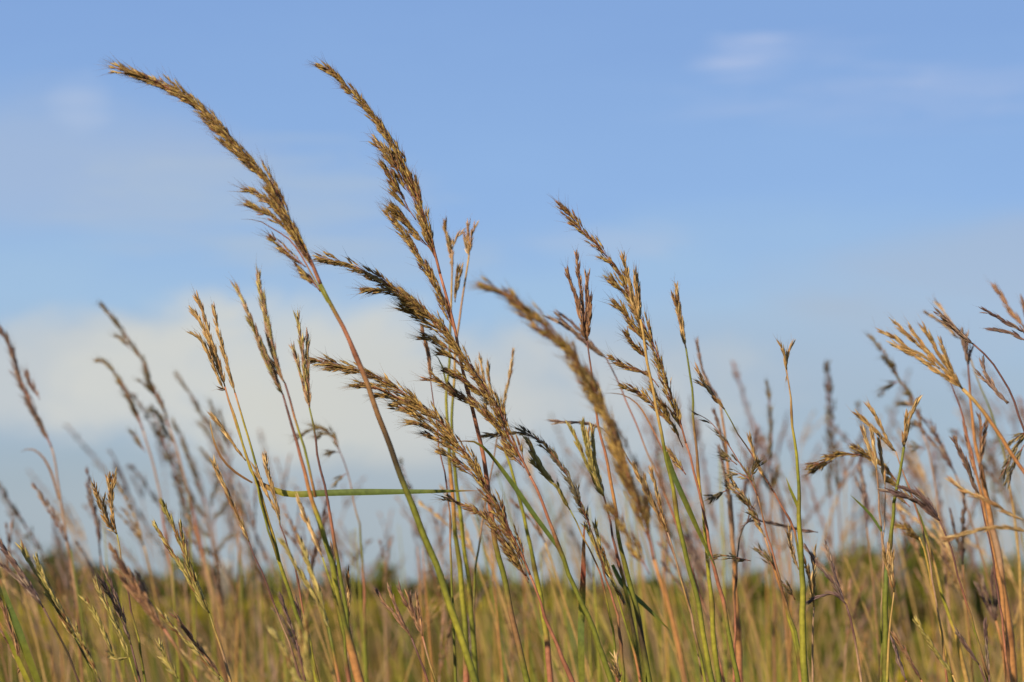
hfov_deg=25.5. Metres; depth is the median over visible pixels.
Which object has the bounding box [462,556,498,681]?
bluestem
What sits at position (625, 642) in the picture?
prairie grass
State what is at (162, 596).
tree
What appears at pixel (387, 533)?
bluestem
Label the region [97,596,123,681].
prairie grass
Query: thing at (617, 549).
bluestem
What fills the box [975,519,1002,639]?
prairie grass
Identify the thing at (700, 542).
bluestem
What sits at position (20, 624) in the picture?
prairie grass
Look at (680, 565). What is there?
indian grass
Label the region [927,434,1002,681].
indian grass
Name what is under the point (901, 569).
indian grass
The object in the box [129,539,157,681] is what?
prairie grass
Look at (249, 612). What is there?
indian grass
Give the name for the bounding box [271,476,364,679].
bluestem
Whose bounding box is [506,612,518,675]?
bluestem
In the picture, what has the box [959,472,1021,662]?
bluestem
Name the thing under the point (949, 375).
bluestem
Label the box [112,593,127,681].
bluestem
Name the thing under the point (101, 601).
bluestem
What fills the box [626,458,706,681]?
bluestem
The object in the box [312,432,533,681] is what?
indian grass
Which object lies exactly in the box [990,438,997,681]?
indian grass
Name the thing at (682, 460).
indian grass
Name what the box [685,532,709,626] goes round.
bluestem
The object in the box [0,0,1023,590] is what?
sky
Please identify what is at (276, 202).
indian grass
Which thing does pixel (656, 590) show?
indian grass
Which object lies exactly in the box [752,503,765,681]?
bluestem
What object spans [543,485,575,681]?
prairie grass
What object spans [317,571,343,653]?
bluestem
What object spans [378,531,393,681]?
bluestem
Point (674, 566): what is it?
bluestem
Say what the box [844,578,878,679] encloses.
indian grass
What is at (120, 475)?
bluestem
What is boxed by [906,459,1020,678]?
indian grass
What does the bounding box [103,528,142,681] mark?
prairie grass
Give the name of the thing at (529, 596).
bluestem
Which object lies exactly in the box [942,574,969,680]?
prairie grass
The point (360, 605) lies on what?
prairie grass
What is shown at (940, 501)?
indian grass
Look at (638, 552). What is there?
prairie grass
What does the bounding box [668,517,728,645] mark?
bluestem
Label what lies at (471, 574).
indian grass
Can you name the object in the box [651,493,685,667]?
bluestem
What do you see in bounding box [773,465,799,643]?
bluestem
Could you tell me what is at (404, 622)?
prairie grass
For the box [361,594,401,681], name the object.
prairie grass
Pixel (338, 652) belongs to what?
prairie grass
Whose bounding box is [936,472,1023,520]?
bluestem
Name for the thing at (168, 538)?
bluestem
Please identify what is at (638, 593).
prairie grass
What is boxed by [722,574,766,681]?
prairie grass
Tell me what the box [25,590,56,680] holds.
indian grass
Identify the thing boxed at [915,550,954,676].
prairie grass
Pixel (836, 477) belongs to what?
indian grass
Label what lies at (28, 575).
tree
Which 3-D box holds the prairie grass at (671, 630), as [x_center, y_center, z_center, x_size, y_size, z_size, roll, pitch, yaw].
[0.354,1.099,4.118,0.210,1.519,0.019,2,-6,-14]
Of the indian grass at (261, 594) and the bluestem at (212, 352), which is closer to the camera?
the bluestem at (212, 352)
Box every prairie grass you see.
[0,555,25,681]
[0,560,22,681]
[0,569,14,681]
[19,523,61,679]
[21,586,46,681]
[31,627,43,681]
[44,577,86,681]
[45,555,68,676]
[45,616,48,681]
[55,592,91,681]
[58,545,124,681]
[58,582,63,681]
[63,628,63,668]
[64,521,115,681]
[66,600,95,681]
[68,519,111,681]
[73,559,107,679]
[76,578,96,681]
[88,555,126,681]
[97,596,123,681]
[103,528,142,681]
[110,557,179,681]
[112,540,138,681]
[113,533,149,681]
[128,497,197,681]
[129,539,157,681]
[141,599,170,681]
[164,589,176,681]
[174,582,193,672]
[186,537,215,681]
[188,585,191,668]
[213,504,221,676]
[222,536,286,681]
[223,558,242,681]
[224,546,281,681]
[226,582,269,681]
[234,505,239,681]
[248,587,279,679]
[270,585,289,681]
[280,553,320,681]
[300,580,335,681]
[306,588,324,681]
[307,546,334,675]
[310,538,356,681]
[320,528,364,681]
[324,604,345,672]
[338,620,339,674]
[349,607,362,665]
[350,605,357,655]
[358,524,412,681]
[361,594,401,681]
[362,583,385,673]
[371,612,385,680]
[390,603,409,681]
[391,546,409,676]
[401,605,415,681]
[417,546,425,681]
[422,546,433,681]
[426,584,450,681]
[429,558,459,681]
[455,509,494,680]
[458,641,461,681]
[461,487,515,644]
[466,579,491,666]
[472,497,508,681]
[473,547,494,681]
[476,488,519,681]
[479,486,523,681]
[479,526,510,681]
[480,581,485,681]
[484,597,505,681]
[488,552,546,681]
[489,536,503,681]
[491,490,556,681]
[494,578,496,681]
[497,473,554,681]
[499,515,567,661]
[500,521,555,681]
[503,494,531,681]
[503,532,566,681]
[509,508,564,678]
[514,564,536,681]
[523,568,528,673]
[526,486,574,653]
[526,518,574,680]
[528,576,557,681]
[538,507,600,681]
[541,509,570,668]
[542,547,577,681]
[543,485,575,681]
[543,598,559,681]
[545,479,612,674]
[546,558,593,681]
[549,487,607,681]
[550,506,588,674]
[551,579,586,659]
[553,571,578,681]
[566,493,600,674]
[574,489,637,681]
[581,554,605,654]
[585,467,691,681]
[585,502,645,681]
[588,597,591,681]
[590,553,628,681]
[596,518,613,677]
[599,464,729,680]
[615,515,639,647]
[620,526,662,681]
[625,465,670,681]
[629,495,670,681]
[634,531,680,681]
[635,515,644,627]
[638,528,646,649]
[639,525,679,681]
[643,607,649,665]
[645,512,698,681]
[648,585,679,666]
[654,552,679,677]
[657,468,669,681]
[663,543,700,681]
[668,462,726,681]
[668,601,701,681]
[669,576,669,634]
[675,487,723,672]
[676,549,694,680]
[679,637,694,681]
[681,459,727,672]
[685,547,722,660]
[710,568,764,681]
[712,506,795,681]
[712,517,733,617]
[719,489,751,681]
[722,565,780,681]
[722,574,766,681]
[723,499,762,681]
[723,564,777,681]
[727,612,743,681]
[738,574,769,681]
[746,642,755,681]
[748,546,750,681]
[750,551,778,679]
[763,485,770,681]
[764,560,797,681]
[775,498,779,668]
[779,542,788,674]
[781,599,809,681]
[789,551,791,681]
[791,568,795,681]
[807,599,849,681]
[816,628,820,681]
[829,600,876,681]
[846,559,891,681]
[873,572,913,681]
[889,654,891,679]
[892,561,929,681]
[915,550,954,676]
[930,596,940,681]
[936,555,977,679]
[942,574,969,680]
[942,586,974,681]
[953,600,977,681]
[967,509,988,651]
[973,569,1003,681]
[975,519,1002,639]
[977,550,999,628]
[982,585,1019,681]
[987,481,1023,598]
[988,612,992,675]
[1001,489,1023,581]
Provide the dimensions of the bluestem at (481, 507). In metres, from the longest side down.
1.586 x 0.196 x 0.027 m
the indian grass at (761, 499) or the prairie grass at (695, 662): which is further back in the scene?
the indian grass at (761, 499)
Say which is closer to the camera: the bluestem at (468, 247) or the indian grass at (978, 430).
the bluestem at (468, 247)
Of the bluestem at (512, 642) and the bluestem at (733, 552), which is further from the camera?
the bluestem at (512, 642)
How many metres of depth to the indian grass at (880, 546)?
4.17 m
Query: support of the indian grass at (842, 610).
on the ground at (753, 599)
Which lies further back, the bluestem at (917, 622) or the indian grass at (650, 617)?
the indian grass at (650, 617)
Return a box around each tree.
[0,567,37,605]
[10,566,34,585]
[31,544,83,605]
[59,564,109,596]
[75,562,134,601]
[76,565,126,604]
[115,570,164,603]
[151,553,222,602]
[152,579,182,600]
[230,565,273,600]
[243,581,297,599]
[267,566,304,597]
[291,582,332,600]
[318,567,360,598]
[329,574,367,599]
[353,560,403,600]
[401,579,449,599]
[427,572,465,598]
[447,565,496,600]
[480,580,517,599]
[485,579,549,601]
[541,578,561,598]
[543,576,589,599]
[586,583,614,598]
[591,580,630,599]
[627,576,670,598]
[647,577,707,598]
[707,584,731,599]
[737,568,783,603]
[778,585,807,602]
[793,570,821,601]
[806,579,825,594]
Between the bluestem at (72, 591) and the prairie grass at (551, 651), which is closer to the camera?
the bluestem at (72, 591)
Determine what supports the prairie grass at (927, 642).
on the ground at (753, 599)
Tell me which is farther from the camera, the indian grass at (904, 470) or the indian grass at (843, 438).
the indian grass at (904, 470)
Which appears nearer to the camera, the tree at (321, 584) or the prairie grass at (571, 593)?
the prairie grass at (571, 593)
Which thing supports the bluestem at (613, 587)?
on the ground at (753, 599)
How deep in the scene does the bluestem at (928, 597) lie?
6.39 m
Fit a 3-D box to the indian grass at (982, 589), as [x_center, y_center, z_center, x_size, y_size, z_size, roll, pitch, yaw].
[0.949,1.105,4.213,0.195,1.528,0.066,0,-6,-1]
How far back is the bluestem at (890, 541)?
2.00 m
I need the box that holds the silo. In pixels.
[221,561,229,596]
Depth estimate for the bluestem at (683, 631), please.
5.45 m
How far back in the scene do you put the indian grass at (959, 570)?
5.02 m
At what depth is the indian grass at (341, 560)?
4.09 m
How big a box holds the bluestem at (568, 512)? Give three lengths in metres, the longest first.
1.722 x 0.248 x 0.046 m
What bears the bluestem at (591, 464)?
on the ground at (753, 599)
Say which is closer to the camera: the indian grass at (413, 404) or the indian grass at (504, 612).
the indian grass at (413, 404)
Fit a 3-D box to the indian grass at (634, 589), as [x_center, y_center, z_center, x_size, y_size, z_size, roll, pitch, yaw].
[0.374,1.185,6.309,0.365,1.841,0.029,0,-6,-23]
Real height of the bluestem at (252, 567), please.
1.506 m
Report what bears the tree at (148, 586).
on the ground at (753, 599)
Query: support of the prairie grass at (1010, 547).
on the ground at (753, 599)
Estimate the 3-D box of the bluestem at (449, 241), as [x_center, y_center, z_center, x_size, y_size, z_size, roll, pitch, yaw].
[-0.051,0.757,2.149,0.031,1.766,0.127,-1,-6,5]
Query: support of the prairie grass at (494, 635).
on the ground at (753, 599)
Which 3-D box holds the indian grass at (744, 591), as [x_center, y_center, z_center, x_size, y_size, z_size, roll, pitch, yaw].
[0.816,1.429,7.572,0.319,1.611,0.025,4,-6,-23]
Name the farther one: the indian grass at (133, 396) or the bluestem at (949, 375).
the indian grass at (133, 396)
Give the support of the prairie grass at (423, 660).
on the ground at (753, 599)
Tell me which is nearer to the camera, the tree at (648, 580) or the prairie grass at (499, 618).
the prairie grass at (499, 618)
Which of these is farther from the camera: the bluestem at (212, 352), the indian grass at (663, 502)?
the indian grass at (663, 502)
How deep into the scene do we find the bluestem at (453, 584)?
3.95 m
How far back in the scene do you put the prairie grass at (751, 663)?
2.79 m
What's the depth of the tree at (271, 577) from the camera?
455.06 m
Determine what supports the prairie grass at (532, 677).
on the ground at (753, 599)
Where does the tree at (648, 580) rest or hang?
on the ground at (753, 599)
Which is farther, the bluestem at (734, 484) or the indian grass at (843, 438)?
the indian grass at (843, 438)
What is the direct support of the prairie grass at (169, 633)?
on the ground at (753, 599)
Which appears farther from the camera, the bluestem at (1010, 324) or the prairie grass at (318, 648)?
the prairie grass at (318, 648)
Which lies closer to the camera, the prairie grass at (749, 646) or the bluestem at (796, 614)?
the bluestem at (796, 614)
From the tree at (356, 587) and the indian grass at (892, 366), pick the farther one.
the tree at (356, 587)
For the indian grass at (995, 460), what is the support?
on the ground at (753, 599)
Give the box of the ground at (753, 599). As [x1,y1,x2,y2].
[27,592,1022,610]
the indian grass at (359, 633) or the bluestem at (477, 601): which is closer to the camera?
the bluestem at (477, 601)
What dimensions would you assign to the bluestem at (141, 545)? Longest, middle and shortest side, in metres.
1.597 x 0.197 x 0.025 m
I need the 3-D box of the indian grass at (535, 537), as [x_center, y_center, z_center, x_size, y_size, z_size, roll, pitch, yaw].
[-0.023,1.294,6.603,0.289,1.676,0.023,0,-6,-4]
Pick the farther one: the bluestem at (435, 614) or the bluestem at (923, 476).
the bluestem at (923, 476)
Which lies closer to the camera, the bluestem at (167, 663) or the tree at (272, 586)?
the bluestem at (167, 663)
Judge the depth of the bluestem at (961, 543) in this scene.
2.47 m
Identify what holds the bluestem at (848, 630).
on the ground at (753, 599)
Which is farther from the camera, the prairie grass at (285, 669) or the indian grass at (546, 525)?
the indian grass at (546, 525)
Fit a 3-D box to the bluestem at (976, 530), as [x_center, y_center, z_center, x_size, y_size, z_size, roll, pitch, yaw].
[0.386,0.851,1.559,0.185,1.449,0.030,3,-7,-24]
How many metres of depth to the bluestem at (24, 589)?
6.69 m
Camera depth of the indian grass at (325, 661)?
6.89 m
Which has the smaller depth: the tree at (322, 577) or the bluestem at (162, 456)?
the bluestem at (162, 456)
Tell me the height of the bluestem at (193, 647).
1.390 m
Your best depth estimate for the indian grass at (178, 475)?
4.01 m
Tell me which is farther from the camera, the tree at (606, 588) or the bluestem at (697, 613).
the tree at (606, 588)
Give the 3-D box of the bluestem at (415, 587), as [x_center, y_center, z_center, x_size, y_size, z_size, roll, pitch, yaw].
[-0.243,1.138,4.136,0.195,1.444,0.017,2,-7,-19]
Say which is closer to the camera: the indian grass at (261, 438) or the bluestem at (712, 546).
the bluestem at (712, 546)
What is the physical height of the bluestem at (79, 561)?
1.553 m
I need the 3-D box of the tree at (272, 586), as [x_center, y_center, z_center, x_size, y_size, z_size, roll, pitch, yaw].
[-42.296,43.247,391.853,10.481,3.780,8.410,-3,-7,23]
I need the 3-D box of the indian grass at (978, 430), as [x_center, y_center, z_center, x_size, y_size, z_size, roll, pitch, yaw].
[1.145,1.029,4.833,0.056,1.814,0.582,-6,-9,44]
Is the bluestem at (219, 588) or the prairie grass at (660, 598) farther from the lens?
the prairie grass at (660, 598)
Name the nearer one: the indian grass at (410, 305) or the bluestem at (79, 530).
the indian grass at (410, 305)
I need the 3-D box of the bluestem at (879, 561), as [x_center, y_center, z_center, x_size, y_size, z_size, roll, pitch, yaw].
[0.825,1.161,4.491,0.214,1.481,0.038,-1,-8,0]
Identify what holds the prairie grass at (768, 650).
on the ground at (753, 599)
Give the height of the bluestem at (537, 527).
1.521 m
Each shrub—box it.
[811,550,868,664]
[836,536,918,678]
[857,523,982,659]
[928,552,991,657]
[958,551,1023,656]
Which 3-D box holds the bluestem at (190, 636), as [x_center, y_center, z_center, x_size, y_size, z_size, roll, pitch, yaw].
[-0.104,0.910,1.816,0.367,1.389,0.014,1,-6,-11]
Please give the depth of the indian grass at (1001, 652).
5.33 m
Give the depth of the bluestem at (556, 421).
2.10 m
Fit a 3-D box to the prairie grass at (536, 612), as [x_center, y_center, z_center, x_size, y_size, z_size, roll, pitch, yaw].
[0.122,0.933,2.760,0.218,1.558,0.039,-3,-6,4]
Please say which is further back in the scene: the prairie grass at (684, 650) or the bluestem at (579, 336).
the prairie grass at (684, 650)
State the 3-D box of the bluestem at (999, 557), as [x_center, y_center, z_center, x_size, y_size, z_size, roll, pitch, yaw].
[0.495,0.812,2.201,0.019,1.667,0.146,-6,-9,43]
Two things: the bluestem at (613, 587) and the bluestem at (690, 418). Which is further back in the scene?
the bluestem at (613, 587)
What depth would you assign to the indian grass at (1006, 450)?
7.37 m
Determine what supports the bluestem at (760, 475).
on the ground at (753, 599)
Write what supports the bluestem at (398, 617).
on the ground at (753, 599)
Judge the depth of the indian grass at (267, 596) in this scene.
3.85 m
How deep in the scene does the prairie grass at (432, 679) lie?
2.67 m
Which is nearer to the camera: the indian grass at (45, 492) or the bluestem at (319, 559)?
the bluestem at (319, 559)
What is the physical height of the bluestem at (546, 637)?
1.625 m
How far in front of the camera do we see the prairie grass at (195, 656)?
2.98 m
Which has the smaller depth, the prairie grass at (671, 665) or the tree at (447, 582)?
the prairie grass at (671, 665)
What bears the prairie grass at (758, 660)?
on the ground at (753, 599)
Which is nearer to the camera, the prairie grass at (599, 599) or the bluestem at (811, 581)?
the bluestem at (811, 581)
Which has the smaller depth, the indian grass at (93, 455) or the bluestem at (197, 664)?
the bluestem at (197, 664)
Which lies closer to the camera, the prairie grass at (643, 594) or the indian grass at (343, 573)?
the indian grass at (343, 573)
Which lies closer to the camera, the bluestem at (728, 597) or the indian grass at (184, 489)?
the indian grass at (184, 489)
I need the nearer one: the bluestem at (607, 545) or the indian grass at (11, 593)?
the bluestem at (607, 545)
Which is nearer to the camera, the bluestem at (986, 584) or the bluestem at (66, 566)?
the bluestem at (66, 566)
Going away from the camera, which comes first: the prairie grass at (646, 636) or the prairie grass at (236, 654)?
the prairie grass at (646, 636)
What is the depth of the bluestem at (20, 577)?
1.80 m
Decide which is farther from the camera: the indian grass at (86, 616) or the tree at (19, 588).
the tree at (19, 588)
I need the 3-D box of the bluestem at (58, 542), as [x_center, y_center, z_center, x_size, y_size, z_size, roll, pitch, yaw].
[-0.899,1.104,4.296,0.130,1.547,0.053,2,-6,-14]
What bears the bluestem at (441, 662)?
on the ground at (753, 599)
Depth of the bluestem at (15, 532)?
4.51 m
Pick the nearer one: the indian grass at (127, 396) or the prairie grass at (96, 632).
the indian grass at (127, 396)
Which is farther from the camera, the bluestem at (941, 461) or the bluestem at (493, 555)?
the bluestem at (941, 461)
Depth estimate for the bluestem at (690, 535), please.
3.67 m
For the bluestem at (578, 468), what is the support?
on the ground at (753, 599)
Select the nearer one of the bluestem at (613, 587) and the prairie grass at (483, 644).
the prairie grass at (483, 644)
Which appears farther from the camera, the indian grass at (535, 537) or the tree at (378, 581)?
the tree at (378, 581)
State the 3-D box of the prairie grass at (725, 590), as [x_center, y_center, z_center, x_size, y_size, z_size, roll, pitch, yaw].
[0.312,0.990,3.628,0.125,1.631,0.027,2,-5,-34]
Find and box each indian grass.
[0,323,84,681]
[0,485,98,675]
[0,554,25,638]
[0,639,17,666]
[1,484,66,680]
[9,550,119,681]
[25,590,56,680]
[27,470,133,681]
[49,564,121,681]
[63,424,217,681]
[82,504,271,681]
[87,573,120,680]
[89,352,183,681]
[96,53,478,681]
[97,299,225,681]
[118,486,272,679]
[127,464,315,681]
[130,392,321,681]
[147,400,229,671]
[153,575,232,676]
[165,435,234,680]
[169,413,241,681]
[173,368,246,681]
[176,472,200,681]
[191,458,258,681]
[192,459,251,671]
[204,423,261,681]
[206,470,318,681]
[212,446,279,681]
[212,472,297,675]
[227,429,235,671]
[228,566,242,681]
[230,559,276,661]
[237,500,276,672]
[244,527,287,677]
[248,576,320,672]
[258,426,302,679]
[270,539,372,681]
[287,420,367,681]
[293,485,478,681]
[300,351,574,681]
[305,247,614,681]
[308,53,529,681]
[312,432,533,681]
[316,478,362,667]
[320,540,363,677]
[322,622,326,681]
[356,619,362,659]
[367,565,400,681]
[398,457,458,681]
[412,522,428,636]
[426,506,460,607]
[433,445,578,681]
[447,477,488,681]
[456,270,687,681]
[473,421,624,681]
[475,515,544,675]
[491,464,646,667]
[492,586,515,652]
[497,501,551,681]
[500,461,584,681]
[508,592,535,681]
[510,460,548,649]
[550,195,740,681]
[550,414,645,681]
[560,510,616,650]
[560,523,593,616]
[567,531,630,681]
[579,439,688,680]
[605,403,675,681]
[615,421,794,671]
[631,588,661,671]
[642,420,669,496]
[642,493,829,677]
[643,375,762,678]
[649,410,678,673]
[656,433,708,625]
[659,474,699,587]
[666,401,709,614]
[671,450,727,677]
[671,499,691,681]
[674,394,719,668]
[680,483,787,676]
[687,408,799,659]
[694,417,732,681]
[702,585,732,681]
[724,531,762,676]
[731,360,799,636]
[731,426,811,681]
[752,443,928,681]
[754,419,819,681]
[754,478,789,610]
[760,378,781,681]
[761,434,850,681]
[788,435,830,681]
[800,435,969,681]
[801,462,864,681]
[808,466,948,681]
[816,369,911,679]
[821,552,864,681]
[822,356,833,681]
[823,553,878,675]
[824,364,879,681]
[824,419,1004,680]
[828,522,938,681]
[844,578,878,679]
[849,464,857,681]
[849,549,886,676]
[854,400,917,681]
[858,481,893,675]
[863,329,954,681]
[869,506,913,680]
[883,514,953,681]
[886,407,1015,681]
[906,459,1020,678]
[907,467,940,617]
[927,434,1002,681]
[931,451,957,678]
[940,369,1023,550]
[942,519,984,654]
[945,610,974,679]
[947,602,1023,679]
[948,429,1023,525]
[958,394,1022,542]
[963,371,1023,498]
[964,536,1000,646]
[971,393,1023,483]
[979,428,1023,526]
[984,363,1023,422]
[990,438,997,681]
[990,560,1020,641]
[996,432,1023,493]
[1000,582,1023,680]
[1017,395,1023,416]
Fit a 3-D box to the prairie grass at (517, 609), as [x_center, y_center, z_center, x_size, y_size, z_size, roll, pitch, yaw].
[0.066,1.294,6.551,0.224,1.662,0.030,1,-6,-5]
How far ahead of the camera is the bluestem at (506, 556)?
5.92 m
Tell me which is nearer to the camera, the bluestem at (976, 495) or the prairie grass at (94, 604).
the bluestem at (976, 495)
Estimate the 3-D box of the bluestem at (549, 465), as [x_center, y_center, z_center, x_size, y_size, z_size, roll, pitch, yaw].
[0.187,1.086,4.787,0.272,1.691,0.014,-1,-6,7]
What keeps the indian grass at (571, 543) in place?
on the ground at (753, 599)
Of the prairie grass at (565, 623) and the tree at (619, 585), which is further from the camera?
the tree at (619, 585)
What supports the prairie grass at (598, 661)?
on the ground at (753, 599)
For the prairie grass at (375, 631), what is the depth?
5.58 m
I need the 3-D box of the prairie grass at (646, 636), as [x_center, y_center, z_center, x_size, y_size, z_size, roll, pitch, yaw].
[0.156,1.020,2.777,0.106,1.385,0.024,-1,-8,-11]
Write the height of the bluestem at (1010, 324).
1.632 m
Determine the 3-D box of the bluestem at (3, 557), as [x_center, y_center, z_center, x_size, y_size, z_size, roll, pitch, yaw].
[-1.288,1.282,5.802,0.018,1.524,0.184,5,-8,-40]
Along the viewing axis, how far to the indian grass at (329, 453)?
2.55 m
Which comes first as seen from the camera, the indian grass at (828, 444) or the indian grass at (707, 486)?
the indian grass at (828, 444)
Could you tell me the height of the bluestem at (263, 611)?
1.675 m
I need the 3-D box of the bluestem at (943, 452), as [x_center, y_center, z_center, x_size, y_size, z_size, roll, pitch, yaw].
[0.576,0.875,2.578,0.234,1.626,0.030,0,-6,-2]
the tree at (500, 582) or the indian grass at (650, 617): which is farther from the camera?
the tree at (500, 582)
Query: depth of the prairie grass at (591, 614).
3.97 m
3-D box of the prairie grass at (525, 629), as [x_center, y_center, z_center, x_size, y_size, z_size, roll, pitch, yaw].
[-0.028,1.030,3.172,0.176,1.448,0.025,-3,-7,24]
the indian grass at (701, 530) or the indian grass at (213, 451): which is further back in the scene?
the indian grass at (213, 451)
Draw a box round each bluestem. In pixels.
[0,534,79,681]
[0,579,40,681]
[0,640,7,681]
[1,551,8,681]
[1,579,55,681]
[3,563,18,619]
[4,516,13,681]
[10,582,33,659]
[12,539,100,681]
[13,530,58,681]
[14,533,31,681]
[31,482,90,681]
[47,498,102,681]
[52,520,70,681]
[52,541,82,633]
[52,547,75,681]
[55,503,112,681]
[62,500,99,667]
[64,540,116,672]
[67,552,119,679]
[68,561,87,681]
[74,540,112,679]
[79,566,137,681]
[85,465,109,681]
[87,465,145,681]
[94,561,140,681]
[99,480,171,681]
[106,537,197,681]
[107,449,166,670]
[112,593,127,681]
[127,467,175,681]
[128,521,194,681]
[137,602,154,681]
[140,428,174,680]
[141,629,167,681]
[150,492,231,681]
[150,538,199,678]
[155,606,222,681]
[155,637,179,681]
[160,619,172,681]
[166,510,172,675]
[168,610,224,681]
[181,637,220,681]
[182,513,232,681]
[182,523,191,681]
[186,284,475,681]
[202,457,262,673]
[206,584,216,658]
[207,451,301,679]
[210,550,230,675]
[219,481,270,677]
[221,584,232,675]
[226,472,253,681]
[227,255,363,681]
[232,484,257,659]
[236,481,263,681]
[240,473,294,679]
[240,545,265,681]
[244,515,278,681]
[250,448,319,681]
[252,604,259,635]
[262,545,284,681]
[263,605,312,681]
[269,654,277,681]
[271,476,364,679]
[271,607,308,681]
[274,455,290,681]
[275,512,332,681]
[275,531,340,681]
[275,584,305,681]
[277,513,336,681]
[281,497,302,677]
[288,304,352,640]
[294,490,350,681]
[294,501,327,680]
[309,505,335,654]
[316,543,320,669]
[316,556,371,681]
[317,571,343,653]
[329,536,347,656]
[337,520,385,681]
[344,560,351,662]
[359,537,393,656]
[370,579,428,681]
[376,556,405,681]
[377,509,392,679]
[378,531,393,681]
[388,569,428,681]
[392,535,443,681]
[393,495,453,667]
[396,577,436,681]
[405,575,464,681]
[417,485,512,681]
[420,326,456,681]
[426,501,444,670]
[428,502,450,680]
[438,545,462,680]
[438,611,451,681]
[441,209,468,681]
[448,559,488,677]
[450,218,478,676]
[460,576,492,681]
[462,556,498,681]
[467,617,479,663]
[470,583,512,681]
[473,348,515,632]
[473,353,553,681]
[476,490,490,681]
[477,524,516,681]
[501,529,544,671]
[505,482,512,661]
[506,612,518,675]
[507,490,589,681]
[509,510,537,681]
[519,462,585,681]
[520,437,571,681]
[522,435,618,681]
[541,393,703,681]
[543,456,604,681]
[544,307,725,681]
[553,486,579,630]
[560,242,651,681]
[563,418,668,681]
[566,447,653,681]
[575,473,589,660]
[581,518,641,681]
[592,527,626,581]
[594,606,628,681]
[597,450,666,681]
[603,457,657,640]
[606,649,621,681]
[609,524,617,651]
[618,248,716,681]
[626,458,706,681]
[626,641,635,676]
[632,397,691,668]
[644,456,715,677]
[650,511,681,681]
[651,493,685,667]
[652,420,666,681]
[656,540,697,638]
[658,395,703,678]
[662,529,668,681]
[663,428,677,680]
[665,470,733,681]
[668,277,721,681]
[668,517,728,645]
[672,508,711,644]
[673,462,734,651]
[678,609,686,671]
[685,358,805,614]
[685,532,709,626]
[687,550,719,668]
[689,492,708,594]
[694,337,742,681]
[695,533,729,679]
[710,537,748,676]
[710,560,743,676]
[724,430,800,681]
[727,427,758,681]
[733,498,817,681]
[735,512,752,681]
[742,444,768,661]
[744,454,784,681]
[748,427,797,681]
[752,493,806,680]
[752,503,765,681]
[754,540,785,681]
[761,442,824,672]
[766,410,821,680]
[767,411,825,667]
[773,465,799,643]
[774,335,808,681]
[775,618,793,672]
[777,593,812,668]
[781,523,817,681]
[787,452,865,681]
[792,415,881,681]
[797,538,862,681]
[814,501,873,681]
[816,547,871,681]
[838,442,846,681]
[840,551,861,681]
[843,497,891,681]
[844,579,863,681]
[847,552,857,681]
[850,399,947,681]
[853,393,922,681]
[854,447,879,681]
[857,422,884,609]
[861,553,922,680]
[866,474,917,681]
[872,540,907,681]
[873,311,1023,473]
[874,430,886,681]
[876,481,987,681]
[877,606,894,681]
[879,553,906,679]
[880,494,929,681]
[880,543,895,681]
[881,428,983,681]
[888,503,957,681]
[888,630,906,681]
[890,435,938,677]
[891,630,922,681]
[895,514,912,681]
[896,486,991,681]
[904,398,1002,637]
[907,463,920,681]
[912,614,956,681]
[914,558,945,681]
[915,460,954,619]
[916,466,930,681]
[919,429,983,681]
[923,297,1023,681]
[925,488,960,627]
[929,527,971,681]
[931,303,1023,431]
[932,565,940,677]
[933,522,1023,542]
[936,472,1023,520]
[937,438,944,681]
[945,478,1003,669]
[948,433,1010,681]
[949,383,1011,681]
[949,486,973,681]
[953,625,986,681]
[954,401,972,438]
[957,519,987,678]
[959,326,1017,681]
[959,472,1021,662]
[960,525,994,678]
[960,553,974,681]
[963,413,1020,678]
[965,536,1023,611]
[973,566,1005,681]
[977,306,1023,339]
[979,480,991,674]
[980,390,1023,533]
[981,615,989,681]
[986,278,1023,326]
[998,397,1023,465]
[998,590,1023,681]
[1014,413,1021,675]
[1016,614,1023,656]
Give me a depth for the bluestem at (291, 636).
2.46 m
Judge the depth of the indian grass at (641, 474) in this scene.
3.34 m
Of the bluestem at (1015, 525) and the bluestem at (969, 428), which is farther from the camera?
the bluestem at (969, 428)
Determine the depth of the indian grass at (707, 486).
4.38 m
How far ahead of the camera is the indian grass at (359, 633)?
5.58 m
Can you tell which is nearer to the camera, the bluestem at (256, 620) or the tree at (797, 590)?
the bluestem at (256, 620)
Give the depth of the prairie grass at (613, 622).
6.02 m
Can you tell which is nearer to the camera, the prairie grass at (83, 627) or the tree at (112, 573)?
the prairie grass at (83, 627)
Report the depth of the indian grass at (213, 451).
7.21 m
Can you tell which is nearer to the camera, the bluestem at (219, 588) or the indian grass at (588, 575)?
the bluestem at (219, 588)
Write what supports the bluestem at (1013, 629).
on the ground at (753, 599)
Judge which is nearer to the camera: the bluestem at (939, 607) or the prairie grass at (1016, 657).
the prairie grass at (1016, 657)
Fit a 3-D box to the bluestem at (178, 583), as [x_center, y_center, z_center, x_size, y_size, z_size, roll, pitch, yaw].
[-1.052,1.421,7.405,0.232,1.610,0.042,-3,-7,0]
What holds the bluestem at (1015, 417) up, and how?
on the ground at (753, 599)
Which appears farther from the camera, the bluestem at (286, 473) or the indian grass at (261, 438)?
the indian grass at (261, 438)
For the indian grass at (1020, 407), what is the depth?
4.17 m
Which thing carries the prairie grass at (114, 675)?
on the ground at (753, 599)
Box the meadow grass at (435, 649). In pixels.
[0,598,1023,681]
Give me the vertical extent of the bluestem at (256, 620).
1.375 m
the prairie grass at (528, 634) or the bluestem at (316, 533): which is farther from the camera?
the bluestem at (316, 533)
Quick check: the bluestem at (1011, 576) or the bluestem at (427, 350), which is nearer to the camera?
the bluestem at (427, 350)
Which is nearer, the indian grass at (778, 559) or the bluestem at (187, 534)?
the bluestem at (187, 534)

